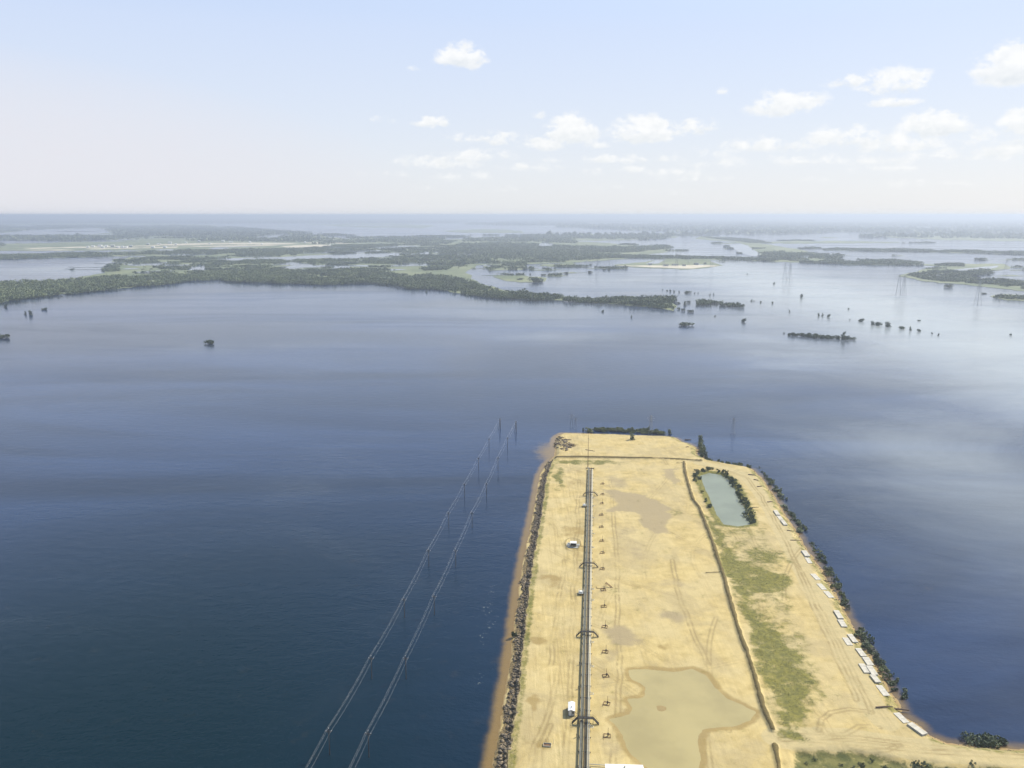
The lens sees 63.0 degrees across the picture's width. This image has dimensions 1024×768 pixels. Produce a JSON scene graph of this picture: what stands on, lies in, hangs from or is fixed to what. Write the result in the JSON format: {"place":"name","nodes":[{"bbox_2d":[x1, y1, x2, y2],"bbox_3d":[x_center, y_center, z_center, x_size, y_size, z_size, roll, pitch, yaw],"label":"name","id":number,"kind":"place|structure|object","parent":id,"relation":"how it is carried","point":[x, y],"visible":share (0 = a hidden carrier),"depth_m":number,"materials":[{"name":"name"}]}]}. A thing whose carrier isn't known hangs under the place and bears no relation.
{"place":"outdoors","nodes":[
{"label":"outdoors","id":0,"kind":"place"},
{"bbox_2d":[0,221,997,278],"bbox_3d":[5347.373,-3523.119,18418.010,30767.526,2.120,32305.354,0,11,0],"label":"flood water","id":1,"kind":"structure","parent":0,"point":[745,249],"depth_m":4396.44,"materials":[{"name":"grey liquid"}]},
{"bbox_2d":[0,217,1022,239],"bbox_3d":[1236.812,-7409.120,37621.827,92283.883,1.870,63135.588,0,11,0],"label":"forest ground","id":2,"kind":"structure","parent":0,"point":[492,218],"depth_m":47518.94,"materials":[{"name":"green plant"}]},
{"bbox_2d":[0,217,1023,238],"bbox_3d":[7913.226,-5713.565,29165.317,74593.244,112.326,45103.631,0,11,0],"label":"woodland","id":3,"kind":"object","parent":2,"relation":"on","point":[1002,227],"visible":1,"depth_m":16751.26,"materials":[{"name":"green plant"}]},
{"bbox_2d":[0,217,1023,767],"bbox_3d":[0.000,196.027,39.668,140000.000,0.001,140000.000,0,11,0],"label":"lake water","id":4,"kind":"structure","parent":0,"point":[212,555],"depth_m":664.48,"materials":[{"name":"blue liquid"}]},
{"bbox_2d":[0,334,9,337],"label":"flooded bush","id":5,"kind":"object","parent":4,"relation":"in","point":[5,335],"visible":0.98,"depth_m":1381.86,"materials":[{"name":"green plant"}]},
{"bbox_2d":[204,339,213,343],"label":"flooded bush","id":6,"kind":"object","parent":4,"relation":"in","point":[209,341],"visible":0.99,"depth_m":1319.66,"materials":[{"name":"green plant"}]},
{"bbox_2d":[0,224,639,245],"bbox_3d":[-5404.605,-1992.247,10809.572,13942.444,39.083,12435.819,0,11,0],"label":"woodland","id":7,"kind":"object","parent":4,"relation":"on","point":[8,228],"visible":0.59,"depth_m":7940.07,"materials":[{"name":"green plant"}]},
{"bbox_2d":[326,728,331,754],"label":"power pole","id":8,"kind":"object","parent":4,"relation":"in","point":[328,731],"visible":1,"depth_m":314.26,"materials":[{"name":"brown wood"}]},
{"bbox_2d":[365,732,370,756],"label":"power pole","id":9,"kind":"object","parent":4,"relation":"in","point":[368,742],"visible":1,"depth_m":312.89,"materials":[{"name":"brown wood"}]},
{"bbox_2d":[527,277,543,281],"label":"flooded bush","id":10,"kind":"object","parent":4,"relation":"in","point":[535,279],"visible":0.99,"depth_m":2537.05,"materials":[{"name":"green plant"}]},
{"bbox_2d":[679,322,694,325],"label":"flooded bush","id":11,"kind":"object","parent":4,"relation":"in","point":[686,324],"visible":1,"depth_m":1535.84,"materials":[{"name":"green plant"}]},
{"bbox_2d":[695,298,740,306],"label":"woodland","id":12,"kind":"object","parent":4,"relation":"on","point":[702,301],"visible":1,"depth_m":1892.50,"materials":[{"name":"green plant"}]},
{"bbox_2d":[895,274,902,294],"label":"pylon","id":13,"kind":"object","parent":4,"relation":"in","point":[900,285],"visible":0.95,"depth_m":2121.00,"materials":[{"name":"grey metal"}]},
{"bbox_2d":[900,275,908,296],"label":"pylon","id":14,"kind":"object","parent":4,"relation":"in","point":[904,276],"visible":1,"depth_m":2069.37,"materials":[{"name":"grey metal"}]},
{"bbox_2d":[961,730,984,747],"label":"flooded bush","id":15,"kind":"object","parent":4,"relation":"in","point":[967,738],"visible":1,"depth_m":323.50,"materials":[{"name":"green plant"}]},
{"bbox_2d":[974,281,982,304],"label":"pylon","id":16,"kind":"object","parent":4,"relation":"in","point":[979,287],"visible":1,"depth_m":1885.00,"materials":[{"name":"grey metal"}]},
{"bbox_2d":[974,732,993,747],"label":"flooded bush","id":17,"kind":"object","parent":4,"relation":"in","point":[985,738],"visible":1,"depth_m":321.55,"materials":[{"name":"green plant"}]},
{"bbox_2d":[982,735,1002,747],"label":"flooded bush","id":18,"kind":"object","parent":4,"relation":"in","point":[995,742],"visible":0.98,"depth_m":320.25,"materials":[{"name":"green plant"}]},
{"bbox_2d":[992,735,1008,744],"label":"flooded bush","id":19,"kind":"object","parent":4,"relation":"in","point":[1002,739],"visible":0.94,"depth_m":322.46,"materials":[{"name":"green plant"}]},
{"bbox_2d":[0,223,1023,310],"bbox_3d":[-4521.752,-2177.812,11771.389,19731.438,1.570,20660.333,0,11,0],"label":"flood plain","id":20,"kind":"structure","parent":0,"point":[455,271],"depth_m":4780.87,"materials":[{"name":"green plant"}]},
{"bbox_2d":[0,269,288,302],"bbox_3d":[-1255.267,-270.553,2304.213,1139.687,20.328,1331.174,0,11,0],"label":"woodland","id":21,"kind":"object","parent":20,"relation":"on","point":[15,290],"visible":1,"depth_m":2467.52,"materials":[{"name":"green plant"}]},
{"bbox_2d":[0,247,300,258],"bbox_3d":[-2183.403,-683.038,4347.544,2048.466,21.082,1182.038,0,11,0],"label":"woodland","id":22,"kind":"object","parent":20,"relation":"on","point":[81,254],"visible":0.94,"depth_m":4314.29,"materials":[{"name":"green plant"}]},
{"bbox_2d":[0,226,368,241],"bbox_3d":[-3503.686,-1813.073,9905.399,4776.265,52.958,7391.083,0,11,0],"label":"woodland","id":23,"kind":"object","parent":20,"relation":"on","point":[171,231],"visible":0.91,"depth_m":8210.90,"materials":[{"name":"green plant"}]},
{"bbox_2d":[132,244,452,271],"bbox_3d":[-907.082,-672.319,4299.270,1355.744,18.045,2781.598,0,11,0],"label":"woodland","id":24,"kind":"object","parent":20,"relation":"on","point":[311,260],"visible":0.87,"depth_m":3696.14,"materials":[{"name":"green plant"}]},
{"bbox_2d":[101,242,537,273],"bbox_3d":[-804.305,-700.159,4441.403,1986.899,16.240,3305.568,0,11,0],"label":"woodland","id":25,"kind":"object","parent":20,"relation":"on","point":[216,263],"visible":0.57,"depth_m":3632.38,"materials":[{"name":"green plant"}]},
{"bbox_2d":[26,242,717,268],"bbox_3d":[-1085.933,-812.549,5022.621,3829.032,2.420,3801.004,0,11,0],"label":"sand strip","id":26,"kind":"object","parent":20,"relation":"on","point":[298,246],"visible":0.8,"depth_m":5361.45,"materials":[{"name":"beige sand"}]},
{"bbox_2d":[271,267,499,297],"bbox_3d":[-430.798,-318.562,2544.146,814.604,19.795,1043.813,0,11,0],"label":"woodland","id":27,"kind":"object","parent":20,"relation":"on","point":[430,280],"visible":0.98,"depth_m":2514.85,"materials":[{"name":"green plant"}]},
{"bbox_2d":[312,235,670,243],"bbox_3d":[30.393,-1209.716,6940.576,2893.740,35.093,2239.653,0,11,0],"label":"woodland","id":28,"kind":"object","parent":20,"relation":"on","point":[411,239],"visible":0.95,"depth_m":6540.92,"materials":[{"name":"green plant"}]},
{"bbox_2d":[380,242,672,264],"bbox_3d":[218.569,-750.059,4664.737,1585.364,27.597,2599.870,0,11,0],"label":"woodland","id":29,"kind":"object","parent":20,"relation":"on","point":[524,251],"visible":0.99,"depth_m":4372.67,"materials":[{"name":"green plant"}]},
{"bbox_2d":[499,288,676,309],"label":"woodland","id":30,"kind":"object","parent":20,"relation":"on","point":[655,301],"visible":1,"depth_m":1961.56,"materials":[{"name":"green plant"}]},
{"bbox_2d":[463,233,1023,275],"bbox_3d":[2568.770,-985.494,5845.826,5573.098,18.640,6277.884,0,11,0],"label":"woodland","id":31,"kind":"object","parent":20,"relation":"on","point":[523,265],"visible":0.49,"depth_m":3881.64,"materials":[{"name":"green plant"}]},
{"bbox_2d":[701,236,1023,263],"bbox_3d":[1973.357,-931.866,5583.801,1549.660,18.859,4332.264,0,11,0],"label":"woodland","id":32,"kind":"object","parent":20,"relation":"on","point":[801,253],"visible":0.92,"depth_m":4175.42,"materials":[{"name":"green plant"}]},
{"bbox_2d":[907,262,1023,299],"bbox_3d":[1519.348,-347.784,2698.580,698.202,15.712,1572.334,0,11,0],"label":"woodland","id":33,"kind":"object","parent":20,"relation":"on","point":[953,275],"visible":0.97,"depth_m":2626.05,"materials":[{"name":"green plant"}]},
{"bbox_2d":[0,0,1023,216],"label":"sky","id":34,"kind":"structure","parent":0,"point":[109,108],"materials":[{"name":"blue"}]},
{"bbox_2d":[605,764,643,767],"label":"service building","id":35,"kind":"structure","parent":0,"point":[621,766],"depth_m":298.58,"materials":[{"name":"white paint"}]},
{"bbox_2d":[700,473,749,525],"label":"pond water","id":36,"kind":"structure","parent":0,"point":[729,508],"depth_m":591.93,"materials":[{"name":"grey liquid"}]},
{"bbox_2d":[492,433,1023,767],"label":"sand ground","id":37,"kind":"structure","parent":0,"point":[673,598],"depth_m":408.03,"materials":[{"name":"beige sand"}]},
{"bbox_2d":[543,739,553,746],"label":"tank frame","id":38,"kind":"object","parent":37,"relation":"on","point":[546,744],"visible":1,"depth_m":317.72,"materials":[{"name":"metal"}]},
{"bbox_2d":[568,701,577,715],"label":"cabin","id":39,"kind":"object","parent":37,"relation":"on","point":[571,708],"visible":1,"depth_m":336.24,"materials":[{"name":"metal"}]},
{"bbox_2d":[567,541,579,547],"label":"pump station","id":40,"kind":"object","parent":37,"relation":"on","point":[573,544],"visible":1,"depth_m":506.92,"materials":[{"name":"metal"}]},
{"bbox_2d":[581,469,589,767],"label":"pipe","id":41,"kind":"object","parent":37,"relation":"on","point":[585,636],"visible":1,"depth_m":389.42,"materials":[{"name":"grey metal"}]},
{"bbox_2d":[572,714,598,724],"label":"crossover bridge","id":42,"kind":"structure","parent":37,"relation":"on","point":[585,717],"depth_m":330.61,"materials":[{"name":"metal"}]},
{"bbox_2d":[583,497,589,767],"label":"pipe","id":43,"kind":"object","parent":37,"relation":"on","point":[586,639],"visible":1,"depth_m":395.13,"materials":[{"name":"metal"}]},
{"bbox_2d":[584,474,590,767],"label":"pipe","id":44,"kind":"object","parent":37,"relation":"on","point":[587,628],"visible":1,"depth_m":381.19,"materials":[{"name":"grey metal"}]},
{"bbox_2d":[576,628,598,637],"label":"crossover bridge","id":45,"kind":"structure","parent":37,"relation":"on","point":[596,634],"depth_m":398.82,"materials":[{"name":"metal"}]},
{"bbox_2d":[585,502,590,767],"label":"pipe","id":46,"kind":"object","parent":37,"relation":"on","point":[587,652],"visible":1,"depth_m":379.86,"materials":[{"name":"metal"}]},
{"bbox_2d":[579,560,597,566],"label":"crossover bridge","id":47,"kind":"structure","parent":37,"relation":"on","point":[587,562],"depth_m":477.62,"materials":[{"name":"metal"}]},
{"bbox_2d":[586,483,591,767],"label":"pipe","id":48,"kind":"object","parent":37,"relation":"on","point":[589,638],"visible":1,"depth_m":389.89,"materials":[{"name":"grey metal"}]},
{"bbox_2d":[588,470,592,767],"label":"pipe","id":49,"kind":"object","parent":37,"relation":"on","point":[590,633],"visible":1,"depth_m":391.01,"materials":[{"name":"grey metal"}]},
{"bbox_2d":[609,669,755,767],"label":"puddle water","id":50,"kind":"structure","parent":37,"relation":"on","point":[695,703],"depth_m":335.16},
{"bbox_2d":[509,455,988,766],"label":"grass","id":51,"kind":"structure","parent":37,"relation":"on","point":[749,618],"depth_m":408.74,"materials":[{"name":"green plant"}]},
{"bbox_2d":[496,436,1013,767],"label":"rubble","id":52,"kind":"object","parent":37,"relation":"on","point":[510,709],"visible":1,"depth_m":410.04,"materials":[{"name":"grey stone"}]},
{"bbox_2d":[801,550,809,556],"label":"concrete slab","id":53,"kind":"structure","parent":37,"relation":"on","point":[805,553],"depth_m":495.44,"materials":[{"name":"white concrete"}]},
{"bbox_2d":[810,574,820,579],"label":"concrete slab","id":54,"kind":"structure","parent":37,"relation":"on","point":[815,576],"depth_m":464.60,"materials":[{"name":"white concrete"}]},
{"bbox_2d":[817,583,826,589],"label":"concrete slab","id":55,"kind":"structure","parent":37,"relation":"on","point":[821,586],"depth_m":452.54,"materials":[{"name":"white concrete"}]},
{"bbox_2d":[823,570,834,576],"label":"shore bush","id":56,"kind":"object","parent":37,"relation":"on","point":[827,572],"visible":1,"depth_m":474.10,"materials":[{"name":"green plant"}]},
{"bbox_2d":[823,591,834,597],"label":"concrete slab","id":57,"kind":"structure","parent":37,"relation":"on","point":[828,594],"depth_m":443.05,"materials":[{"name":"white concrete"}]},
{"bbox_2d":[831,584,841,589],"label":"shore bush","id":58,"kind":"object","parent":37,"relation":"on","point":[836,586],"visible":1,"depth_m":456.16,"materials":[{"name":"green plant"}]},
{"bbox_2d":[833,610,843,619],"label":"concrete slab","id":59,"kind":"structure","parent":37,"relation":"on","point":[838,614],"depth_m":419.91,"materials":[{"name":"white concrete"}]},
{"bbox_2d":[837,619,847,626],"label":"concrete slab","id":60,"kind":"structure","parent":37,"relation":"on","point":[842,623],"depth_m":411.08,"materials":[{"name":"white concrete"}]},
{"bbox_2d":[839,599,849,605],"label":"shore bush","id":61,"kind":"object","parent":37,"relation":"on","point":[845,602],"visible":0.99,"depth_m":436.54,"materials":[{"name":"green plant"}]},
{"bbox_2d":[842,637,852,644],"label":"concrete slab","id":62,"kind":"structure","parent":37,"relation":"on","point":[847,641],"depth_m":394.25,"materials":[{"name":"white concrete"}]},
{"bbox_2d":[847,634,858,642],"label":"concrete slab","id":63,"kind":"structure","parent":37,"relation":"on","point":[852,638],"depth_m":396.54,"materials":[{"name":"white concrete"}]},
{"bbox_2d":[853,632,866,637],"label":"shore bush","id":64,"kind":"object","parent":37,"relation":"on","point":[856,634],"visible":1,"depth_m":402.98,"materials":[{"name":"green plant"}]},
{"bbox_2d":[855,648,866,656],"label":"concrete slab","id":65,"kind":"structure","parent":37,"relation":"on","point":[860,651],"depth_m":383.87,"materials":[{"name":"white concrete"}]},
{"bbox_2d":[858,663,870,673],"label":"concrete slab","id":66,"kind":"structure","parent":37,"relation":"on","point":[864,668],"depth_m":370.35,"materials":[{"name":"white concrete"}]},
{"bbox_2d":[861,640,870,647],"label":"shore bush","id":67,"kind":"object","parent":37,"relation":"on","point":[863,644],"visible":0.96,"depth_m":393.51,"materials":[{"name":"green plant"}]},
{"bbox_2d":[862,657,873,665],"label":"concrete slab","id":68,"kind":"structure","parent":37,"relation":"on","point":[867,660],"depth_m":376.14,"materials":[{"name":"white concrete"}]},
{"bbox_2d":[862,636,874,643],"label":"shore bush","id":69,"kind":"object","parent":37,"relation":"on","point":[872,638],"visible":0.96,"depth_m":398.16,"materials":[{"name":"green plant"}]},
{"bbox_2d":[866,665,877,675],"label":"concrete slab","id":70,"kind":"structure","parent":37,"relation":"on","point":[871,669],"depth_m":368.69,"materials":[{"name":"white concrete"}]},
{"bbox_2d":[870,674,880,682],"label":"concrete slab","id":71,"kind":"structure","parent":37,"relation":"on","point":[874,677],"depth_m":361.92,"materials":[{"name":"white concrete"}]},
{"bbox_2d":[873,659,884,665],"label":"shore bush","id":72,"kind":"object","parent":37,"relation":"on","point":[877,661],"visible":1,"depth_m":379.00,"materials":[{"name":"green plant"}]},
{"bbox_2d":[875,685,889,695],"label":"concrete slab","id":73,"kind":"structure","parent":37,"relation":"on","point":[882,690],"depth_m":353.71,"materials":[{"name":"white concrete"}]},
{"bbox_2d":[882,673,891,681],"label":"shore bush","id":74,"kind":"object","parent":37,"relation":"on","point":[887,677],"visible":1,"depth_m":366.57,"materials":[{"name":"green plant"}]},
{"bbox_2d":[890,677,898,684],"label":"shore bush","id":75,"kind":"object","parent":37,"relation":"on","point":[896,681],"visible":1,"depth_m":363.74,"materials":[{"name":"green plant"}]},
{"bbox_2d":[893,712,909,722],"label":"concrete slab","id":76,"kind":"structure","parent":37,"relation":"on","point":[901,717],"depth_m":334.60,"materials":[{"name":"white concrete"}]},
{"bbox_2d":[900,688,907,698],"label":"shore bush","id":77,"kind":"object","parent":37,"relation":"on","point":[904,694],"visible":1,"depth_m":353.59,"materials":[{"name":"green plant"}]},
{"bbox_2d":[907,722,927,735],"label":"concrete slab","id":78,"kind":"structure","parent":37,"relation":"on","point":[917,729],"depth_m":326.54,"materials":[{"name":"white concrete"}]},
{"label":"pipe support","id":79,"kind":"object","parent":37,"relation":"on","visible":0},
{"bbox_2d":[579,468,588,767],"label":"cable tray","id":80,"kind":"object","parent":79,"relation":"on","point":[580,741],"visible":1,"depth_m":387.64,"materials":[{"name":"grey metal"}]}
]}

